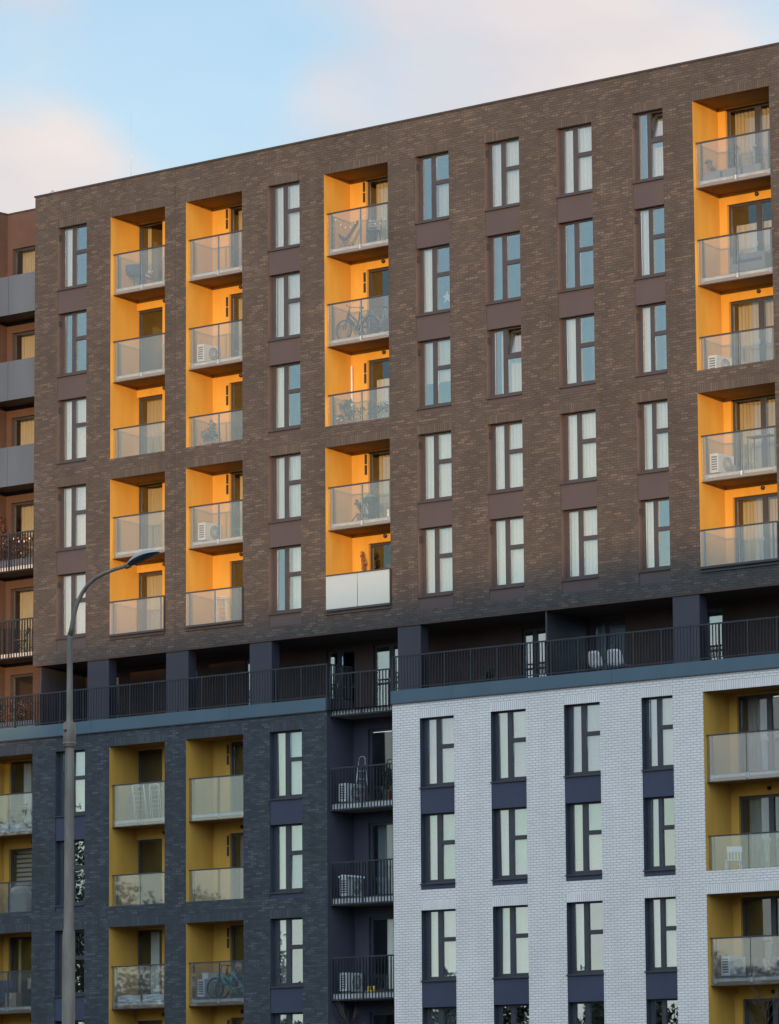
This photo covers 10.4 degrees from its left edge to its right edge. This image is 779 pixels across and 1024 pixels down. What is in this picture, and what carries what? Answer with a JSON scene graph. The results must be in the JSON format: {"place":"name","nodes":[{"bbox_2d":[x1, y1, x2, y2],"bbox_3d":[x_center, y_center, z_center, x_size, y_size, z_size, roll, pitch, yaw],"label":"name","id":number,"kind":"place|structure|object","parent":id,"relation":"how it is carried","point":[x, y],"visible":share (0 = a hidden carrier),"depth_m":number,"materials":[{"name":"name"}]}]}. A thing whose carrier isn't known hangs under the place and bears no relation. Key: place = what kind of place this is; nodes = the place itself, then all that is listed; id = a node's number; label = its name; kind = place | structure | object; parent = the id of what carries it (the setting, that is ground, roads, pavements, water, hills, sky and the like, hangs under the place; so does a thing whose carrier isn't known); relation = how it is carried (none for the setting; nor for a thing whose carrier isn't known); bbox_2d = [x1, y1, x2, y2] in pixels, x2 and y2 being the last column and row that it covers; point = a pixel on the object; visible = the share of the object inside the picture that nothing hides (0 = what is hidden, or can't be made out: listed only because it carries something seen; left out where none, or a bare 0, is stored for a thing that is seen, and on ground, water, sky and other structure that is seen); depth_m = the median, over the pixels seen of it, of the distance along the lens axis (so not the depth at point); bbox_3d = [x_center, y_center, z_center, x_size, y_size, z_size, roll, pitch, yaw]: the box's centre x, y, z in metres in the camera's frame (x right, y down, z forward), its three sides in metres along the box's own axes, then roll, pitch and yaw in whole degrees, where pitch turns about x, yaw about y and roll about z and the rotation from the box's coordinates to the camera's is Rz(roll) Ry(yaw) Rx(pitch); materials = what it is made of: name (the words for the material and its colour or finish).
{"place":"outdoors","nodes":[
{"label":"outdoors","id":0,"kind":"place"},
{"bbox_2d":[124,792,143,819],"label":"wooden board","id":1,"kind":"object","parent":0,"point":[129,812],"visible":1,"depth_m":138.12,"materials":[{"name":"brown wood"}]},
{"bbox_2d":[390,616,778,1023],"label":"apartment block","id":2,"kind":"structure","parent":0,"point":[583,830],"depth_m":125.48,"materials":[{"name":"white brick"}]},
{"bbox_2d":[419,716,453,788],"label":"window","id":3,"kind":"structure","parent":2,"relation":"in","point":[438,732],"depth_m":129.57,"materials":[{"name":"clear glass"}]},
{"bbox_2d":[420,812,454,884],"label":"window","id":4,"kind":"structure","parent":2,"relation":"in","point":[440,827],"depth_m":129.11,"materials":[{"name":"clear glass"}]},
{"bbox_2d":[420,909,455,981],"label":"window","id":5,"kind":"structure","parent":2,"relation":"in","point":[440,924],"depth_m":128.69,"materials":[{"name":"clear glass"}]},
{"bbox_2d":[426,1007,456,1023],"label":"window","id":6,"kind":"structure","parent":2,"relation":"in","point":[437,1015],"depth_m":128.34,"materials":[{"name":"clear glass"}]},
{"bbox_2d":[490,709,525,782],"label":"window","id":7,"kind":"structure","parent":2,"relation":"in","point":[510,726],"depth_m":127.81,"materials":[{"name":"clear glass"}]},
{"bbox_2d":[491,807,527,880],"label":"window","id":8,"kind":"structure","parent":2,"relation":"in","point":[511,823],"depth_m":127.37,"materials":[{"name":"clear glass"}]},
{"bbox_2d":[492,905,528,978],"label":"window","id":9,"kind":"structure","parent":2,"relation":"in","point":[512,946],"depth_m":126.94,"materials":[{"name":"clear glass"}]},
{"bbox_2d":[563,703,600,777],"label":"window","id":10,"kind":"structure","parent":2,"relation":"in","point":[583,719],"depth_m":126.07,"materials":[{"name":"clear glass"}]},
{"bbox_2d":[565,802,601,875],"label":"window","id":11,"kind":"structure","parent":2,"relation":"in","point":[585,818],"depth_m":125.61,"materials":[{"name":"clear glass"}]},
{"bbox_2d":[566,901,603,975],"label":"window","id":12,"kind":"structure","parent":2,"relation":"in","point":[581,930],"depth_m":125.34,"materials":[{"name":"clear glass"}]},
{"bbox_2d":[572,1001,603,1023],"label":"window","id":13,"kind":"structure","parent":2,"relation":"in","point":[588,1005],"depth_m":124.82,"materials":[{"name":"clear glass"}]},
{"bbox_2d":[641,696,673,770],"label":"window","id":14,"kind":"structure","parent":2,"relation":"in","point":[659,729],"depth_m":124.36,"materials":[{"name":"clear glass"}]},
{"bbox_2d":[643,796,674,871],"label":"window","id":15,"kind":"structure","parent":2,"relation":"in","point":[659,827],"depth_m":124.00,"materials":[{"name":"grey glass"}]},
{"bbox_2d":[644,897,676,972],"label":"window","id":16,"kind":"structure","parent":2,"relation":"in","point":[662,911],"depth_m":123.49,"materials":[{"name":"white glass"}]},
{"bbox_2d":[650,999,677,1023],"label":"window","id":17,"kind":"structure","parent":2,"relation":"in","point":[664,1001],"depth_m":123.08,"materials":[{"name":"black glass"}]},
{"bbox_2d":[721,956,745,977],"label":"air conditioner","id":18,"kind":"object","parent":2,"relation":"on","point":[732,966],"visible":1,"depth_m":122.20,"materials":[{"name":"white plastic"}]},
{"bbox_2d":[738,693,778,772],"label":"balcony door","id":19,"kind":"structure","parent":2,"relation":"in","point":[760,707],"depth_m":123.76,"materials":[{"name":"grey glass"}]},
{"bbox_2d":[740,794,778,868],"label":"balcony door","id":20,"kind":"structure","parent":2,"relation":"in","point":[764,809],"depth_m":123.33,"materials":[{"name":"clear glass"}]},
{"bbox_2d":[742,896,778,976],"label":"balcony door","id":21,"kind":"structure","parent":2,"relation":"in","point":[774,899],"depth_m":122.43,"materials":[{"name":"black glass"}]},
{"bbox_3d":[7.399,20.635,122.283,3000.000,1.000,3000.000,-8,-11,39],"label":"ground","id":22,"kind":"structure","parent":0,"visible":0},
{"bbox_2d":[0,663,430,1023],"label":"apartment block","id":23,"kind":"structure","parent":22,"relation":"on","point":[222,860],"depth_m":136.35,"materials":[{"name":"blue brick"}]},
{"bbox_2d":[6,886,31,912],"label":"covered furniture","id":24,"kind":"object","parent":23,"relation":"on","point":[20,898],"visible":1,"depth_m":140.27,"materials":[{"name":"grey fabric"}]},
{"bbox_2d":[10,936,30,1005],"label":"balcony door","id":25,"kind":"structure","parent":23,"relation":"in","point":[12,939],"depth_m":141.71,"materials":[{"name":"black metal"}]},
{"bbox_2d":[11,761,31,827],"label":"balcony door","id":26,"kind":"structure","parent":23,"relation":"in","point":[27,764],"depth_m":142.48,"materials":[{"name":"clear glass"}]},
{"bbox_2d":[11,848,31,891],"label":"balcony door","id":27,"kind":"structure","parent":23,"relation":"in","point":[19,851],"depth_m":142.08,"materials":[{"name":"grey glass"}]},
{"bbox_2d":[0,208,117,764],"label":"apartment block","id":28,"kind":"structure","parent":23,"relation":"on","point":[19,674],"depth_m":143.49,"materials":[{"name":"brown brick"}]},
{"bbox_2d":[0,533,32,566],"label":"planter box","id":29,"kind":"object","parent":28,"relation":"on","point":[16,550],"visible":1,"depth_m":142.21,"materials":[{"name":"plastic"}]},
{"bbox_2d":[12,587,32,652],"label":"balcony door","id":30,"kind":"structure","parent":28,"relation":"in","point":[26,594],"depth_m":143.42,"materials":[{"name":"beige glass"}]},
{"bbox_2d":[13,415,33,445],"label":"balcony door","id":31,"kind":"structure","parent":28,"relation":"in","point":[27,426],"depth_m":144.33,"materials":[{"name":"beige glass"}]},
{"bbox_2d":[13,501,33,558],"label":"balcony door","id":32,"kind":"structure","parent":28,"relation":"in","point":[27,510],"depth_m":143.88,"materials":[{"name":"beige glass"}]},
{"bbox_2d":[14,246,34,274],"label":"balcony door","id":33,"kind":"structure","parent":28,"relation":"in","point":[28,256],"depth_m":145.22,"materials":[{"name":"beige glass"}]},
{"bbox_2d":[14,330,34,359],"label":"balcony door","id":34,"kind":"structure","parent":28,"relation":"in","point":[28,341],"depth_m":144.76,"materials":[{"name":"beige glass"}]},
{"bbox_2d":[53,930,83,996],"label":"window","id":35,"kind":"structure","parent":23,"relation":"in","point":[81,957],"depth_m":138.53,"materials":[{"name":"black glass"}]},
{"bbox_2d":[54,750,84,817],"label":"window","id":36,"kind":"structure","parent":23,"relation":"in","point":[79,756],"depth_m":139.21,"materials":[{"name":"white glass"}]},
{"bbox_2d":[54,840,84,906],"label":"window","id":37,"kind":"structure","parent":23,"relation":"in","point":[61,869],"depth_m":138.91,"materials":[{"name":"black glass"}]},
{"bbox_2d":[138,929,161,994],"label":"balcony door","id":38,"kind":"structure","parent":23,"relation":"in","point":[154,933],"depth_m":137.93,"materials":[{"name":"grey glass"}]},
{"bbox_2d":[197,979,220,998],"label":"air conditioner","id":39,"kind":"object","parent":23,"relation":"on","point":[202,993],"visible":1,"depth_m":134.93,"materials":[{"name":"white plastic"}]},
{"bbox_2d":[207,964,242,998],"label":"bicycle","id":40,"kind":"object","parent":23,"relation":"on","point":[224,982],"visible":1,"depth_m":134.27,"materials":[{"name":"blue metal"}]},
{"bbox_2d":[232,833,242,898],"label":"balcony door","id":41,"kind":"structure","parent":23,"relation":"in","point":[235,834],"depth_m":135.92,"materials":[{"name":"grey glass"}]},
{"bbox_2d":[268,730,301,800],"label":"window","id":42,"kind":"structure","parent":23,"relation":"in","point":[288,744],"depth_m":133.39,"materials":[{"name":"white glass"}]},
{"bbox_2d":[269,824,301,893],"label":"window","id":43,"kind":"structure","parent":23,"relation":"in","point":[287,838],"depth_m":132.93,"materials":[{"name":"white glass"}]},
{"bbox_2d":[269,918,302,987],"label":"window","id":44,"kind":"structure","parent":23,"relation":"in","point":[285,933],"depth_m":132.61,"materials":[{"name":"grey glass"}]},
{"bbox_2d":[275,1012,302,1023],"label":"window","id":45,"kind":"structure","parent":23,"relation":"in","point":[280,1018],"depth_m":132.19,"materials":[{"name":"black glass"}]},
{"bbox_2d":[33,42,778,724],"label":"apartment block","id":46,"kind":"structure","parent":23,"relation":"on","point":[569,412],"depth_m":131.53,"materials":[{"name":"brick"}]},
{"bbox_2d":[55,485,85,551],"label":"window","id":47,"kind":"structure","parent":46,"relation":"in","point":[73,499],"depth_m":140.58,"materials":[{"name":"white glass"}]},
{"bbox_2d":[55,572,85,639],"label":"window","id":48,"kind":"structure","parent":46,"relation":"in","point":[72,585],"depth_m":140.17,"materials":[{"name":"white glass"}]},
{"bbox_2d":[56,311,85,377],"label":"window","id":49,"kind":"structure","parent":46,"relation":"in","point":[75,338],"depth_m":141.40,"materials":[{"name":"grey glass"}]},
{"bbox_2d":[56,397,85,464],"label":"window","id":50,"kind":"structure","parent":46,"relation":"in","point":[73,450],"depth_m":141.02,"materials":[{"name":"white glass"}]},
{"bbox_2d":[56,224,86,290],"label":"window","id":51,"kind":"structure","parent":46,"relation":"in","point":[70,252],"depth_m":141.99,"materials":[{"name":"grey glass"}]},
{"bbox_2d":[139,395,161,454],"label":"balcony door","id":52,"kind":"structure","parent":46,"relation":"in","point":[154,406],"depth_m":140.61,"materials":[{"name":"beige glass"}]},
{"bbox_2d":[139,482,161,548],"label":"balcony door","id":53,"kind":"structure","parent":46,"relation":"in","point":[154,493],"depth_m":140.20,"materials":[{"name":"beige glass"}]},
{"bbox_2d":[139,571,161,630],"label":"balcony door","id":54,"kind":"structure","parent":46,"relation":"in","point":[154,579],"depth_m":139.72,"materials":[{"name":"beige glass"}]},
{"bbox_2d":[139,221,162,284],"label":"balcony door","id":55,"kind":"structure","parent":46,"relation":"in","point":[141,227],"depth_m":141.58,"materials":[{"name":"grey glass"}]},
{"bbox_2d":[197,344,217,361],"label":"air conditioner","id":56,"kind":"object","parent":46,"relation":"on","point":[205,352],"visible":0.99,"depth_m":137.99,"materials":[{"name":"white plastic"}]},
{"bbox_2d":[198,522,220,540],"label":"air conditioner","id":57,"kind":"object","parent":46,"relation":"on","point":[207,531],"visible":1,"depth_m":137.09,"materials":[{"name":"white plastic"}]},
{"bbox_2d":[231,205,241,267],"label":"balcony door","id":58,"kind":"structure","parent":46,"relation":"in","point":[236,207],"depth_m":138.97,"materials":[{"name":"grey glass"}]},
{"bbox_2d":[231,293,241,356],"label":"balcony door","id":59,"kind":"structure","parent":46,"relation":"in","point":[236,295],"depth_m":138.57,"materials":[{"name":"grey glass"}]},
{"bbox_2d":[231,471,242,536],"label":"balcony door","id":60,"kind":"structure","parent":46,"relation":"in","point":[233,474],"depth_m":137.69,"materials":[{"name":"grey glass"}]},
{"bbox_2d":[267,182,299,251],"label":"window","id":61,"kind":"structure","parent":46,"relation":"in","point":[288,197],"depth_m":136.02,"materials":[{"name":"white glass"}]},
{"bbox_2d":[267,272,299,341],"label":"window","id":62,"kind":"structure","parent":46,"relation":"in","point":[288,285],"depth_m":135.59,"materials":[{"name":"white glass"}]},
{"bbox_2d":[267,362,300,432],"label":"window","id":63,"kind":"structure","parent":46,"relation":"in","point":[282,391],"depth_m":135.26,"materials":[{"name":"white glass"}]},
{"bbox_2d":[267,453,300,523],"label":"window","id":64,"kind":"structure","parent":46,"relation":"in","point":[286,469],"depth_m":134.70,"materials":[{"name":"white glass"}]},
{"bbox_2d":[268,545,300,614],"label":"window","id":65,"kind":"structure","parent":46,"relation":"in","point":[296,574],"depth_m":134.21,"materials":[{"name":"grey glass"}]},
{"bbox_2d":[327,648,354,699],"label":"terrace door","id":66,"kind":"structure","parent":46,"relation":"in","point":[339,651],"depth_m":135.13,"materials":[{"name":"grey metal"}]},
{"bbox_2d":[336,304,378,338],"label":"bicycle","id":67,"kind":"object","parent":46,"relation":"on","point":[351,323],"visible":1,"depth_m":133.88,"materials":[{"name":"grey metal"}]},
{"bbox_2d":[368,177,387,241],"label":"balcony door","id":68,"kind":"structure","parent":46,"relation":"in","point":[381,187],"depth_m":135.29,"materials":[{"name":"beige glass"}]},
{"bbox_2d":[369,358,388,418],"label":"balcony door","id":69,"kind":"structure","parent":46,"relation":"in","point":[382,394],"depth_m":134.37,"materials":[{"name":"white glass"}]},
{"bbox_2d":[370,450,389,518],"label":"balcony door","id":70,"kind":"structure","parent":46,"relation":"in","point":[384,459],"depth_m":134.01,"materials":[{"name":"beige glass"}]},
{"bbox_2d":[375,643,397,705],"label":"terrace door","id":71,"kind":"structure","parent":46,"relation":"in","point":[392,647],"depth_m":133.85,"materials":[{"name":"grey glass"}]},
{"bbox_2d":[414,152,448,224],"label":"window","id":72,"kind":"structure","parent":46,"relation":"in","point":[443,184],"depth_m":132.09,"materials":[{"name":"grey glass"}]},
{"bbox_2d":[415,245,449,316],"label":"window","id":73,"kind":"structure","parent":46,"relation":"in","point":[429,275],"depth_m":131.87,"materials":[{"name":"white glass"}]},
{"bbox_2d":[416,338,450,409],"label":"window","id":74,"kind":"structure","parent":46,"relation":"in","point":[435,354],"depth_m":131.32,"materials":[{"name":"white glass"}]},
{"bbox_2d":[416,431,451,503],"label":"window","id":75,"kind":"structure","parent":46,"relation":"in","point":[436,448],"depth_m":130.84,"materials":[{"name":"white glass"}]},
{"bbox_2d":[417,526,452,597],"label":"window","id":76,"kind":"structure","parent":46,"relation":"in","point":[437,550],"depth_m":130.43,"materials":[{"name":"white glass"}]},
{"bbox_2d":[484,138,518,211],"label":"window","id":77,"kind":"structure","parent":46,"relation":"in","point":[503,158],"depth_m":130.43,"materials":[{"name":"white glass"}]},
{"bbox_2d":[485,232,520,304],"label":"window","id":78,"kind":"structure","parent":46,"relation":"in","point":[505,262],"depth_m":129.98,"materials":[{"name":"grey glass"}]},
{"bbox_2d":[486,326,521,399],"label":"window","id":79,"kind":"structure","parent":46,"relation":"in","point":[511,342],"depth_m":129.73,"materials":[{"name":"white glass"}]},
{"bbox_2d":[487,421,522,494],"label":"window","id":80,"kind":"structure","parent":46,"relation":"in","point":[507,456],"depth_m":129.13,"materials":[{"name":"white glass"}]},
{"bbox_2d":[488,517,523,589],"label":"window","id":81,"kind":"structure","parent":46,"relation":"in","point":[508,538],"depth_m":128.69,"materials":[{"name":"white glass"}]},
{"bbox_2d":[523,627,545,677],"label":"terrace door","id":82,"kind":"structure","parent":46,"relation":"in","point":[535,631],"depth_m":130.20,"materials":[{"name":"grey metal"}]},
{"bbox_2d":[556,124,591,197],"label":"window","id":83,"kind":"structure","parent":46,"relation":"in","point":[575,143],"depth_m":128.69,"materials":[{"name":"white glass"}]},
{"bbox_2d":[557,219,593,292],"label":"window","id":84,"kind":"structure","parent":46,"relation":"in","point":[577,225],"depth_m":128.25,"materials":[{"name":"grey glass"}]},
{"bbox_2d":[558,314,594,388],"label":"window","id":85,"kind":"structure","parent":46,"relation":"in","point":[573,345],"depth_m":127.97,"materials":[{"name":"white glass"}]},
{"bbox_2d":[559,410,595,484],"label":"window","id":86,"kind":"structure","parent":46,"relation":"in","point":[579,429],"depth_m":127.37,"materials":[{"name":"white glass"}]},
{"bbox_2d":[561,507,597,581],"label":"window","id":87,"kind":"structure","parent":46,"relation":"in","point":[581,524],"depth_m":126.94,"materials":[{"name":"white glass"}]},
{"bbox_2d":[594,619,626,670],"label":"terrace door","id":88,"kind":"structure","parent":46,"relation":"in","point":[606,625],"depth_m":128.50,"materials":[{"name":"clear glass"}]},
{"bbox_2d":[632,110,662,183],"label":"window","id":89,"kind":"structure","parent":46,"relation":"in","point":[654,125],"depth_m":127.06,"materials":[{"name":"white glass"}]},
{"bbox_2d":[633,206,664,279],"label":"window","id":90,"kind":"structure","parent":46,"relation":"in","point":[646,241],"depth_m":126.63,"materials":[{"name":"white glass"}]},
{"bbox_2d":[635,302,666,376],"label":"window","id":91,"kind":"structure","parent":46,"relation":"in","point":[646,316],"depth_m":126.20,"materials":[{"name":"white glass"}]},
{"bbox_2d":[636,400,668,474],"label":"window","id":92,"kind":"structure","parent":46,"relation":"in","point":[657,414],"depth_m":125.68,"materials":[{"name":"white glass"}]},
{"bbox_2d":[638,498,669,572],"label":"window","id":93,"kind":"structure","parent":46,"relation":"in","point":[649,512],"depth_m":125.31,"materials":[{"name":"white glass"}]},
{"bbox_2d":[710,453,733,473],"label":"air conditioner","id":94,"kind":"object","parent":46,"relation":"on","point":[721,463],"visible":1,"depth_m":124.40,"materials":[{"name":"white plastic"}]},
{"bbox_2d":[727,102,769,168],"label":"balcony door","id":95,"kind":"structure","parent":46,"relation":"in","point":[756,119],"depth_m":126.35,"materials":[{"name":"beige glass"}]},
{"bbox_2d":[730,249,770,272],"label":"garden sofa","id":96,"kind":"object","parent":46,"relation":"on","point":[754,260],"visible":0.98,"depth_m":124.53,"materials":[{"name":"grey plastic"}]},
{"bbox_2d":[729,198,771,273],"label":"balcony door","id":97,"kind":"structure","parent":46,"relation":"in","point":[756,241],"depth_m":125.83,"materials":[{"name":"white glass"}]},
{"bbox_2d":[731,296,773,364],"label":"balcony door","id":98,"kind":"structure","parent":46,"relation":"in","point":[756,345],"depth_m":125.46,"materials":[{"name":"beige glass"}]},
{"bbox_2d":[733,394,774,469],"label":"balcony door","id":99,"kind":"structure","parent":46,"relation":"in","point":[756,413],"depth_m":124.97,"materials":[{"name":"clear glass"}]},
{"bbox_2d":[735,493,777,562],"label":"balcony door","id":100,"kind":"structure","parent":46,"relation":"in","point":[758,542],"depth_m":124.64,"materials":[{"name":"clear glass"}]},
{"bbox_2d":[327,668,394,1023],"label":"apartment block","id":101,"kind":"structure","parent":22,"relation":"on","point":[350,852],"depth_m":131.82,"materials":[{"name":"grey"}]},
{"bbox_2d":[370,822,392,895],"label":"balcony door","id":102,"kind":"structure","parent":101,"relation":"in","point":[385,830],"depth_m":132.25,"materials":[{"name":"grey glass"}]},
{"bbox_2d":[371,917,393,991],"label":"balcony door","id":103,"kind":"structure","parent":101,"relation":"in","point":[390,920],"depth_m":131.74,"materials":[{"name":"grey glass"}]},
{"bbox_3d":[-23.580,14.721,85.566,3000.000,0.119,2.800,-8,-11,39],"label":"pavement","id":104,"kind":"structure","parent":0,"visible":0},
{"bbox_2d":[62,549,159,1023],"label":"street lamp","id":105,"kind":"object","parent":104,"relation":"on","point":[68,935],"visible":1,"depth_m":70.66,"materials":[{"name":"metal"}]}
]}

